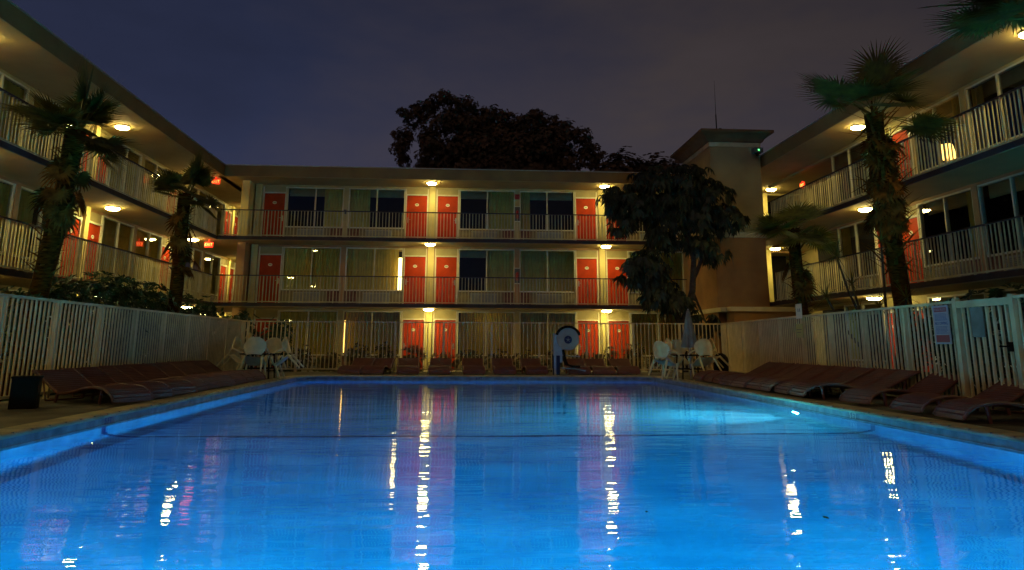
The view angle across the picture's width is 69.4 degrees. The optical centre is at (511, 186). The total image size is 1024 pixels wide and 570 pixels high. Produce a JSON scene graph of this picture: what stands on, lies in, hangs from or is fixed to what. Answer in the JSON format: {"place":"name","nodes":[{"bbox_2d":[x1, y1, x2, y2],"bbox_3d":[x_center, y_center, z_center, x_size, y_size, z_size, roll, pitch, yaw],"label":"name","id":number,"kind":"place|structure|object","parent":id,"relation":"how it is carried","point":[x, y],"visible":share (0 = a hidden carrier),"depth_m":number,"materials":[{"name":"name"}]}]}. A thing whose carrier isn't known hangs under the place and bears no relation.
{"place":"outdoors","nodes":[
{"label":"outdoors","id":0,"kind":"place"},
{"bbox_2d":[0,0,241,369],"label":"motel wing","id":1,"kind":"structure","parent":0,"point":[129,237],"depth_m":21.19,"materials":[{"name":"paint"}]},
{"bbox_2d":[0,179,15,253],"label":"window","id":2,"kind":"structure","parent":1,"relation":"in","point":[7,192],"depth_m":18.27,"materials":[{"name":"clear glass"}]},
{"bbox_2d":[0,71,29,145],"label":"window","id":3,"kind":"structure","parent":1,"relation":"in","point":[6,85],"depth_m":18.49,"materials":[{"name":"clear glass"}]},
{"bbox_2d":[11,186,42,260],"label":"window","id":4,"kind":"structure","parent":1,"relation":"in","point":[24,214],"depth_m":19.14,"materials":[{"name":"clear glass"}]},
{"bbox_2d":[98,216,134,276],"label":"window","id":5,"kind":"structure","parent":1,"relation":"in","point":[114,234],"depth_m":24.06,"materials":[{"name":"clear glass"}]},
{"bbox_2d":[108,145,142,197],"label":"window","id":6,"kind":"structure","parent":1,"relation":"in","point":[139,160],"depth_m":25.04,"materials":[{"name":"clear glass"}]},
{"bbox_2d":[133,228,161,281],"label":"window","id":7,"kind":"structure","parent":1,"relation":"in","point":[148,245],"depth_m":26.46,"materials":[{"name":"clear glass"}]},
{"bbox_2d":[202,252,220,295],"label":"window","id":8,"kind":"structure","parent":1,"relation":"in","point":[211,264],"depth_m":33.61,"materials":[{"name":"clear glass"}]},
{"bbox_2d":[11,0,981,170],"label":"sky","id":9,"kind":"structure","parent":0,"point":[252,82],"materials":[{"name":"blue"}]},
{"bbox_2d":[0,372,1023,432],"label":"pool deck","id":10,"kind":"structure","parent":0,"point":[45,410],"depth_m":10.57,"materials":[{"name":"concrete"}]},
{"bbox_2d":[7,375,43,409],"bbox_3d":[-6.679,2.828,10.156,0.340,0.430,0.300,5,-13,-23],"label":"waste bin","id":11,"kind":"object","parent":10,"relation":"on","point":[25,391],"visible":1,"depth_m":10.04,"materials":[{"name":"black plastic"}]},
{"bbox_2d":[32,368,154,404],"bbox_3d":[-6.394,3.046,11.264,1.968,0.481,0.696,-6,-13,26],"label":"sun lounger","id":12,"kind":"object","parent":10,"relation":"on","point":[58,382],"visible":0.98,"depth_m":11.18,"materials":[{"name":"brown plastic"}]},
{"bbox_2d":[60,367,174,397],"bbox_3d":[-6.477,3.228,12.117,1.968,0.481,0.696,-6,-13,25],"label":"sun lounger","id":13,"kind":"object","parent":10,"relation":"on","point":[97,376],"visible":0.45,"depth_m":12.24,"materials":[{"name":"brown plastic"}]},
{"bbox_2d":[0,293,246,399],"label":"pool fence","id":14,"kind":"object","parent":10,"relation":"on","point":[53,336],"visible":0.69,"depth_m":13.98,"materials":[{"name":"metal"}]},
{"bbox_2d":[81,366,198,394],"bbox_3d":[-6.487,3.391,12.881,1.969,0.481,0.697,-4,-13,17],"label":"sun lounger","id":15,"kind":"object","parent":10,"relation":"on","point":[181,386],"visible":0.44,"depth_m":12.86,"materials":[{"name":"brown plastic"}]},
{"bbox_2d":[99,364,209,390],"bbox_3d":[-6.603,3.551,13.635,1.968,0.481,0.696,-4,-13,17],"label":"sun lounger","id":16,"kind":"object","parent":10,"relation":"on","point":[136,375],"visible":0.36,"depth_m":13.81,"materials":[{"name":"brown plastic"}]},
{"bbox_2d":[123,363,221,387],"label":"sun lounger","id":17,"kind":"object","parent":10,"relation":"on","point":[151,371],"visible":0.42,"depth_m":14.64,"materials":[{"name":"brown plastic"}]},
{"bbox_2d":[142,362,236,386],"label":"sun lounger","id":18,"kind":"object","parent":10,"relation":"on","point":[170,369],"visible":0.39,"depth_m":15.33,"materials":[{"name":"brown plastic"}]},
{"bbox_2d":[156,361,247,383],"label":"sun lounger","id":19,"kind":"object","parent":10,"relation":"on","point":[239,378],"visible":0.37,"depth_m":16.04,"materials":[{"name":"brown plastic"}]},
{"bbox_2d":[185,360,265,379],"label":"sun lounger","id":20,"kind":"object","parent":10,"relation":"on","point":[207,366],"visible":0.34,"depth_m":17.71,"materials":[{"name":"brown plastic"}]},
{"bbox_2d":[239,337,269,374],"bbox_3d":[-6.299,4.220,18.102,0.618,0.877,0.606,1,-36,-6],"label":"plastic chair","id":21,"kind":"object","parent":10,"relation":"on","point":[255,345],"visible":0.98,"depth_m":18.06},
{"bbox_2d":[337,358,375,374],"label":"sun lounger","id":22,"kind":"object","parent":10,"relation":"on","point":[355,366],"visible":0.85,"depth_m":21.41,"materials":[{"name":"brown plastic"}]},
{"bbox_2d":[360,358,395,374],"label":"sun lounger","id":23,"kind":"object","parent":10,"relation":"on","point":[379,365],"visible":1,"depth_m":21.63,"materials":[{"name":"brown plastic"}]},
{"bbox_2d":[396,358,419,374],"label":"sun lounger","id":24,"kind":"object","parent":10,"relation":"on","point":[408,366],"visible":1,"depth_m":21.53,"materials":[{"name":"brown plastic"}]},
{"bbox_2d":[427,358,451,374],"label":"sun lounger","id":25,"kind":"object","parent":10,"relation":"on","point":[440,366],"visible":1,"depth_m":21.58,"materials":[{"name":"brown plastic"}]},
{"bbox_2d":[462,358,485,374],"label":"sun lounger","id":26,"kind":"object","parent":10,"relation":"on","point":[472,366],"visible":1,"depth_m":21.69,"materials":[{"name":"brown plastic"}]},
{"bbox_2d":[244,321,719,372],"bbox_3d":[-0.781,5.161,23.698,15.240,1.580,0.070,1,-12,-4],"label":"pool fence","id":27,"kind":"object","parent":10,"relation":"on","point":[295,368],"visible":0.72,"depth_m":23.66,"materials":[{"name":"metal"}]},
{"bbox_2d":[492,358,516,374],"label":"sun lounger","id":28,"kind":"object","parent":10,"relation":"on","point":[502,366],"visible":1,"depth_m":21.76,"materials":[{"name":"brown plastic"}]},
{"bbox_2d":[0,375,1023,442],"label":"pool coping","id":29,"kind":"object","parent":10,"relation":"on","point":[40,426],"visible":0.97,"depth_m":10.33,"materials":[{"name":"concrete"}]},
{"bbox_2d":[269,337,303,378],"bbox_3d":[-5.774,4.355,18.758,0.606,0.876,0.618,-31,-8,-10],"label":"plastic chair","id":30,"kind":"object","parent":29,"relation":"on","point":[286,346],"visible":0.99,"depth_m":18.63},
{"bbox_2d":[648,341,679,380],"bbox_3d":[3.873,4.438,18.799,0.606,0.876,0.618,24,-24,-34],"label":"plastic chair","id":31,"kind":"object","parent":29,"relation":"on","point":[661,349],"visible":1,"depth_m":18.70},
{"bbox_2d":[519,358,547,374],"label":"sun lounger","id":32,"kind":"object","parent":10,"relation":"on","point":[531,365],"visible":1,"depth_m":22.29,"materials":[{"name":"brown plastic"}]},
{"bbox_2d":[553,325,585,374],"bbox_3d":[1.662,4.786,21.580,0.944,1.408,0.479,1,-12,-4],"label":"pool lift","id":33,"kind":"object","parent":10,"relation":"on","point":[566,338],"visible":1,"depth_m":21.55,"materials":[{"name":"white plastic"}]},
{"bbox_2d":[584,358,615,374],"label":"sun lounger","id":34,"kind":"object","parent":10,"relation":"on","point":[597,366],"visible":0.86,"depth_m":21.93,"materials":[{"name":"brown plastic"}]},
{"bbox_2d":[608,358,640,374],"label":"sun lounger","id":35,"kind":"object","parent":10,"relation":"on","point":[622,366],"visible":0.91,"depth_m":21.99,"materials":[{"name":"brown plastic"}]},
{"bbox_2d":[681,309,696,378],"bbox_3d":[4.682,4.160,19.524,0.435,1.800,0.435,9,-15,-37],"label":"patio umbrella","id":36,"kind":"object","parent":10,"relation":"on","point":[689,340],"visible":0.94,"depth_m":19.47,"materials":[{"name":"fabric"}]},
{"bbox_2d":[687,339,721,375],"bbox_3d":[4.880,4.426,18.872,0.618,0.876,0.606,4,-39,-18],"label":"plastic chair","id":37,"kind":"object","parent":10,"relation":"on","point":[702,347],"visible":0.98,"depth_m":18.83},
{"bbox_2d":[692,362,780,380],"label":"sun lounger","id":38,"kind":"object","parent":10,"relation":"on","point":[701,375],"visible":0.6,"depth_m":18.04,"materials":[{"name":"brown plastic"}]},
{"bbox_2d":[719,364,815,387],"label":"sun lounger","id":39,"kind":"object","parent":10,"relation":"on","point":[727,379],"visible":0.53,"depth_m":16.08,"materials":[{"name":"brown plastic"}]},
{"bbox_2d":[730,364,834,388],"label":"sun lounger","id":40,"kind":"object","parent":10,"relation":"on","point":[808,374],"visible":0.63,"depth_m":15.34,"materials":[{"name":"brown plastic"}]},
{"bbox_2d":[745,365,855,391],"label":"sun lounger","id":41,"kind":"object","parent":10,"relation":"on","point":[829,374],"visible":0.56,"depth_m":14.70,"materials":[{"name":"brown plastic"}]},
{"bbox_2d":[757,367,874,393],"bbox_3d":[5.759,3.686,14.059,2.006,0.490,0.710,0,-12,2],"label":"sun lounger","id":42,"kind":"object","parent":10,"relation":"on","point":[846,377],"visible":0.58,"depth_m":13.98,"materials":[{"name":"brown plastic"}]},
{"bbox_2d":[774,368,897,396],"bbox_3d":[5.833,3.539,13.368,2.006,0.490,0.710,0,-12,1],"label":"sun lounger","id":43,"kind":"object","parent":10,"relation":"on","point":[785,387],"visible":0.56,"depth_m":13.35,"materials":[{"name":"brown plastic"}]},
{"bbox_2d":[719,301,962,395],"bbox_3d":[6.851,3.910,17.688,0.070,1.580,13.209,0,-12,0],"label":"pool fence","id":44,"kind":"object","parent":10,"relation":"on","point":[906,334],"visible":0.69,"depth_m":15.26,"materials":[{"name":"metal"}]},
{"bbox_2d":[932,305,952,343],"bbox_3d":[6.803,2.195,11.707,0.019,0.600,0.420,0,-12,-1],"label":"pool rules sign","id":45,"kind":"object","parent":44,"relation":"attached to","point":[942,326],"visible":1,"depth_m":11.68,"materials":[{"name":"white"}]},
{"bbox_2d":[951,294,1023,411],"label":"fence gate","id":46,"kind":"structure","parent":44,"relation":"attached to","point":[976,322],"depth_m":10.65,"materials":[{"name":"metal"}]},
{"bbox_2d":[788,369,920,399],"bbox_3d":[5.855,3.395,12.691,2.006,0.490,0.710,0,-12,1],"label":"sun lounger","id":47,"kind":"object","parent":10,"relation":"on","point":[888,381],"visible":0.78,"depth_m":12.59,"materials":[{"name":"brown plastic"}]},
{"bbox_2d":[839,373,957,406],"bbox_3d":[6.068,3.154,11.482,1.875,0.458,0.663,4,-12,-15],"label":"sun lounger","id":48,"kind":"object","parent":10,"relation":"on","point":[935,384],"visible":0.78,"depth_m":11.41,"materials":[{"name":"brown plastic"}]},
{"bbox_2d":[889,378,1023,414],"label":"sun lounger","id":49,"kind":"object","parent":10,"relation":"on","point":[918,402],"visible":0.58,"depth_m":9.96,"materials":[{"name":"brown plastic"}]},
{"bbox_2d":[932,398,1023,423],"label":"sun lounger","id":50,"kind":"object","parent":10,"relation":"on","point":[960,408],"visible":1,"depth_m":8.83,"materials":[{"name":"brown plastic"}]},
{"bbox_2d":[760,0,1023,389],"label":"motel wing","id":51,"kind":"structure","parent":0,"point":[966,218],"depth_m":18.98,"materials":[{"name":"paint"}]},
{"bbox_2d":[831,140,868,204],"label":"window","id":52,"kind":"structure","parent":51,"relation":"in","point":[844,158],"depth_m":24.63,"materials":[{"name":"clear glass"}]},
{"bbox_2d":[837,220,878,280],"bbox_3d":[11.205,2.067,23.759,0.286,1.770,2.235,1,-12,-4],"label":"window","id":53,"kind":"structure","parent":51,"relation":"in","point":[851,230],"depth_m":24.43,"materials":[{"name":"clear glass"}]},
{"bbox_2d":[844,302,885,361],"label":"window","id":54,"kind":"structure","parent":51,"relation":"in","point":[869,305],"depth_m":23.96,"materials":[{"name":"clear glass"}]},
{"bbox_2d":[902,217,923,283],"bbox_3d":[11.290,1.917,20.822,0.116,2.020,0.840,1,-12,-4],"label":"door","id":55,"kind":"structure","parent":51,"relation":"in","point":[914,225],"depth_m":20.82,"materials":[{"name":"metal"}]},
{"bbox_2d":[908,92,966,174],"bbox_3d":[11.520,-1.360,19.883,0.286,1.700,2.235,1,-12,-4],"label":"window","id":56,"kind":"structure","parent":51,"relation":"in","point":[954,107],"depth_m":19.71,"materials":[{"name":"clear glass"}]},
{"bbox_2d":[917,187,979,266],"bbox_3d":[11.510,1.129,19.353,0.286,1.770,2.235,1,-12,-4],"label":"window","id":57,"kind":"structure","parent":51,"relation":"in","point":[945,203],"depth_m":19.42,"materials":[{"name":"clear glass"}]},
{"bbox_2d":[964,59,1023,152],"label":"window","id":58,"kind":"structure","parent":51,"relation":"in","point":[1016,75],"depth_m":18.11,"materials":[{"name":"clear glass"}]},
{"bbox_2d":[977,171,1023,256],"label":"window","id":59,"kind":"structure","parent":51,"relation":"in","point":[1011,184],"depth_m":17.60,"materials":[{"name":"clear glass"}]},
{"label":"ground","id":60,"kind":"structure","parent":0,"visible":0},
{"bbox_2d":[0,275,104,401],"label":"shrub","id":61,"kind":"object","parent":60,"relation":"on","point":[66,291],"visible":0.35,"depth_m":13.65,"materials":[{"name":"green plant"}]},
{"bbox_2d":[0,56,143,401],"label":"palm tree","id":62,"kind":"object","parent":60,"relation":"on","point":[59,201],"visible":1,"depth_m":13.79,"materials":[{"name":"green plant"}]},
{"bbox_2d":[44,270,148,368],"bbox_3d":[-8.826,3.113,15.351,2.325,2.772,2.345,-6,-13,25],"label":"shrub","id":63,"kind":"object","parent":60,"relation":"on","point":[112,293],"visible":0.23,"depth_m":15.49,"materials":[{"name":"green plant"}]},
{"bbox_2d":[55,271,155,369],"bbox_3d":[-9.138,3.284,16.704,2.176,2.654,2.379,-8,-15,35],"label":"shrub","id":64,"kind":"object","parent":60,"relation":"on","point":[136,293],"visible":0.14,"depth_m":16.90,"materials":[{"name":"green plant"}]},
{"bbox_2d":[101,277,183,362],"bbox_3d":[-9.203,3.705,18.342,2.088,2.763,2.480,1,-12,-4],"label":"shrub","id":65,"kind":"object","parent":60,"relation":"on","point":[160,297],"visible":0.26,"depth_m":18.43,"materials":[{"name":"green plant"}]},
{"bbox_2d":[143,290,209,360],"bbox_3d":[-9.250,4.110,20.142,2.030,2.579,2.480,1,-12,-4],"label":"shrub","id":66,"kind":"object","parent":60,"relation":"on","point":[192,311],"visible":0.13,"depth_m":20.35,"materials":[{"name":"green plant"}]},
{"bbox_2d":[142,150,225,361],"bbox_3d":[-8.728,1.941,19.281,2.432,6.367,2.464,1,-12,-4],"label":"palm tree","id":67,"kind":"object","parent":60,"relation":"on","point":[179,219],"visible":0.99,"depth_m":19.42,"materials":[{"name":"green plant"}]},
{"bbox_2d":[175,296,237,367],"bbox_3d":[-9.184,4.600,21.717,1.915,2.775,2.410,1,-12,-4],"label":"shrub","id":68,"kind":"object","parent":60,"relation":"on","point":[211,310],"visible":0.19,"depth_m":21.97,"materials":[{"name":"green plant"}]},
{"bbox_2d":[256,317,294,371],"bbox_3d":[-8.042,5.584,24.845,1.594,2.386,1.835,1,-12,-4],"label":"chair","id":69,"kind":"object","parent":60,"relation":"on","point":[279,332],"visible":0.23,"depth_m":24.75,"materials":[{"name":"white plastic"}]},
{"bbox_2d":[388,88,606,170],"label":"oak tree","id":70,"kind":"object","parent":60,"relation":"on","point":[481,138],"visible":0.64,"depth_m":45.87,"materials":[{"name":"green plant"}]},
{"bbox_2d":[211,164,825,370],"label":"motel wing","id":71,"kind":"structure","parent":60,"relation":"on","point":[308,249],"depth_m":30.47,"materials":[{"name":"paint"}]},
{"bbox_2d":[257,255,280,302],"bbox_3d":[-9.878,3.805,30.076,0.840,2.020,0.116,1,-12,-4],"label":"door","id":72,"kind":"structure","parent":71,"relation":"in","point":[269,264],"depth_m":30.13,"materials":[{"name":"metal"}]},
{"bbox_2d":[262,193,284,234],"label":"door","id":73,"kind":"structure","parent":71,"relation":"in","point":[273,201],"depth_m":30.67,"materials":[{"name":"metal"}]},
{"bbox_2d":[279,310,337,354],"bbox_3d":[-8.227,5.916,29.804,2.345,1.770,0.189,1,-12,-4],"label":"window","id":74,"kind":"structure","parent":71,"relation":"in","point":[290,315],"depth_m":29.89,"materials":[{"name":"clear glass"}]},
{"bbox_2d":[281,247,340,290],"bbox_3d":[-8.217,3.393,30.342,2.345,1.770,0.189,1,-12,-4],"label":"window","id":75,"kind":"structure","parent":71,"relation":"in","point":[322,261],"depth_m":30.39,"materials":[{"name":"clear glass"}]},
{"bbox_2d":[285,187,343,227],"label":"window","id":76,"kind":"structure","parent":71,"relation":"in","point":[334,197],"depth_m":30.99,"materials":[{"name":"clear glass"}]},
{"bbox_2d":[341,311,400,355],"bbox_3d":[-5.688,5.962,29.970,2.345,1.770,0.189,1,-12,-4],"label":"window","id":77,"kind":"structure","parent":71,"relation":"in","point":[350,315],"depth_m":30.03,"materials":[{"name":"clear glass"}]},
{"bbox_2d":[344,247,403,290],"bbox_3d":[-5.678,3.438,30.508,2.345,1.770,0.189,1,-12,-4],"label":"window","id":78,"kind":"structure","parent":71,"relation":"in","point":[359,261],"depth_m":30.55,"materials":[{"name":"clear glass"}]},
{"bbox_2d":[347,188,405,228],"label":"window","id":79,"kind":"structure","parent":71,"relation":"in","point":[359,198],"depth_m":31.09,"materials":[{"name":"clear glass"}]},
{"bbox_2d":[402,320,423,368],"bbox_3d":[-4.022,6.433,29.922,0.840,2.020,0.116,1,-12,-4],"label":"door","id":80,"kind":"structure","parent":71,"relation":"in","point":[405,324],"depth_m":30.01,"materials":[{"name":"wood"}]},
{"bbox_2d":[404,257,425,303],"bbox_3d":[-4.012,3.910,30.459,0.840,2.020,0.116,1,-12,-4],"label":"door","id":81,"kind":"structure","parent":71,"relation":"in","point":[414,266],"depth_m":30.50,"materials":[{"name":"metal"}]},
{"bbox_2d":[406,196,426,236],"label":"door","id":82,"kind":"structure","parent":71,"relation":"in","point":[414,203],"depth_m":31.05,"materials":[{"name":"metal"}]},
{"bbox_2d":[434,320,454,368],"bbox_3d":[-2.735,6.456,30.006,0.840,2.020,0.116,1,-12,-4],"label":"door","id":83,"kind":"structure","parent":71,"relation":"in","point":[450,326],"depth_m":30.08,"materials":[{"name":"metal"}]},
{"bbox_2d":[435,257,456,303],"bbox_3d":[-2.725,3.933,30.544,0.840,2.020,0.116,1,-12,-4],"label":"door","id":84,"kind":"structure","parent":71,"relation":"in","point":[445,266],"depth_m":30.59,"materials":[{"name":"metal"}]},
{"bbox_2d":[437,196,457,238],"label":"door","id":85,"kind":"structure","parent":71,"relation":"in","point":[445,203],"depth_m":31.13,"materials":[{"name":"metal"}]},
{"bbox_2d":[457,312,514,355],"bbox_3d":[-1.074,6.044,30.272,2.345,1.770,0.189,1,-12,-4],"label":"window","id":86,"kind":"structure","parent":71,"relation":"in","point":[465,316],"depth_m":30.33,"materials":[{"name":"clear glass"}]},
{"bbox_2d":[458,249,514,291],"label":"window","id":87,"kind":"structure","parent":71,"relation":"in","point":[499,262],"depth_m":30.92,"materials":[{"name":"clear glass"}]},
{"bbox_2d":[459,190,514,229],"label":"window","id":88,"kind":"structure","parent":71,"relation":"in","point":[499,201],"depth_m":31.45,"materials":[{"name":"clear glass"}]},
{"bbox_2d":[519,312,575,355],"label":"window","id":89,"kind":"structure","parent":71,"relation":"in","point":[523,316],"depth_m":30.51,"materials":[{"name":"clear glass"}]},
{"bbox_2d":[519,250,575,292],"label":"window","id":90,"kind":"structure","parent":71,"relation":"in","point":[533,263],"depth_m":31.03,"materials":[{"name":"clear glass"}]},
{"bbox_2d":[520,191,574,230],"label":"window","id":91,"kind":"structure","parent":71,"relation":"in","point":[525,196],"depth_m":31.60,"materials":[{"name":"green glass"}]},
{"bbox_2d":[576,198,595,240],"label":"door","id":92,"kind":"structure","parent":71,"relation":"in","point":[583,206],"depth_m":31.51,"materials":[{"name":"metal"}]},
{"bbox_2d":[577,259,596,304],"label":"door","id":93,"kind":"structure","parent":71,"relation":"in","point":[586,268],"depth_m":30.96,"materials":[{"name":"metal"}]},
{"bbox_2d":[578,321,597,370],"bbox_3d":[3.132,6.562,30.389,0.840,2.020,0.116,1,-12,-4],"label":"door","id":94,"kind":"structure","parent":71,"relation":"in","point":[580,325],"depth_m":30.47,"materials":[{"name":"metal"}]},
{"bbox_2d":[607,259,627,303],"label":"door","id":95,"kind":"structure","parent":71,"relation":"in","point":[613,265],"depth_m":31.01,"materials":[{"name":"metal"}]},
{"bbox_2d":[609,321,629,370],"bbox_3d":[4.419,6.585,30.474,0.840,2.020,0.116,1,-12,-4],"label":"door","id":96,"kind":"structure","parent":71,"relation":"in","point":[611,325],"depth_m":30.56,"materials":[{"name":"metal"}]},
{"bbox_2d":[630,313,681,356],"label":"window","id":97,"kind":"structure","parent":71,"relation":"in","point":[634,317],"depth_m":30.81,"materials":[{"name":"green glass"}]},
{"bbox_2d":[628,251,684,292],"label":"window","id":98,"kind":"structure","parent":71,"relation":"in","point":[678,271],"depth_m":31.41,"materials":[{"name":"green glass"}]},
{"bbox_2d":[589,146,652,171],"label":"background tree","id":99,"kind":"object","parent":60,"relation":"on","point":[616,164],"visible":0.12,"depth_m":46.01,"materials":[{"name":"green plant"}]},
{"bbox_2d":[633,151,682,172],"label":"background tree","id":100,"kind":"object","parent":60,"relation":"on","point":[664,163],"visible":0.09,"depth_m":46.27,"materials":[{"name":"green plant"}]},
{"bbox_2d":[594,164,750,371],"bbox_3d":[5.657,2.793,25.516,5.557,7.420,2.213,1,-12,-4],"label":"umbrella tree","id":101,"kind":"object","parent":60,"relation":"on","point":[687,209],"visible":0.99,"depth_m":25.41,"materials":[{"name":"green plant"}]},
{"bbox_2d":[670,128,812,371],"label":"stair tower","id":102,"kind":"structure","parent":60,"relation":"on","point":[736,289],"depth_m":27.01,"materials":[{"name":"paint"}]},
{"bbox_2d":[737,201,844,364],"bbox_3d":[7.180,2.582,18.776,2.718,5.026,2.751,1,-12,-4],"label":"palm tree","id":103,"kind":"object","parent":60,"relation":"on","point":[802,291],"visible":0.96,"depth_m":18.86,"materials":[{"name":"green plant"}]},
{"bbox_2d":[814,226,930,388],"bbox_3d":[7.904,2.637,15.970,2.959,3.785,1.298,1,-12,-4],"label":"yucca","id":104,"kind":"object","parent":60,"relation":"on","point":[857,306],"visible":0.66,"depth_m":16.02,"materials":[{"name":"green plant"}]},
{"bbox_2d":[794,38,966,389],"bbox_3d":[8.688,0.358,16.802,3.729,8.567,3.424,1,-12,-4],"label":"palm tree","id":105,"kind":"object","parent":60,"relation":"on","point":[885,187],"visible":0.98,"depth_m":17.05,"materials":[{"name":"green plant"}]},
{"bbox_2d":[900,300,1003,395],"bbox_3d":[7.964,3.132,13.461,1.569,2.132,2.054,1,-12,-4],"label":"shrub","id":106,"kind":"object","parent":60,"relation":"on","point":[949,356],"visible":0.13,"depth_m":13.43,"materials":[{"name":"green plant"}]},
{"bbox_2d":[915,0,1023,40],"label":"palm tree","id":107,"kind":"object","parent":60,"relation":"on","point":[976,20],"visible":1,"depth_m":11.68,"materials":[{"name":"green plant"}]},
{"bbox_2d":[943,282,1023,400],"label":"shrub","id":108,"kind":"object","parent":60,"relation":"on","point":[994,292],"visible":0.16,"depth_m":11.79,"materials":[{"name":"green plant"}]},
{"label":"pool basin","id":109,"kind":"structure","parent":60,"relation":"in","visible":0},
{"bbox_2d":[0,381,1023,569],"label":"pool water","id":110,"kind":"structure","parent":109,"relation":"in","point":[444,475],"depth_m":5.43,"materials":[{"name":"liquid"}]},
{"bbox_2d":[0,377,1023,453],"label":"pool waterline tile","id":111,"kind":"object","parent":109,"relation":"attached to","point":[22,440],"visible":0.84,"depth_m":10.96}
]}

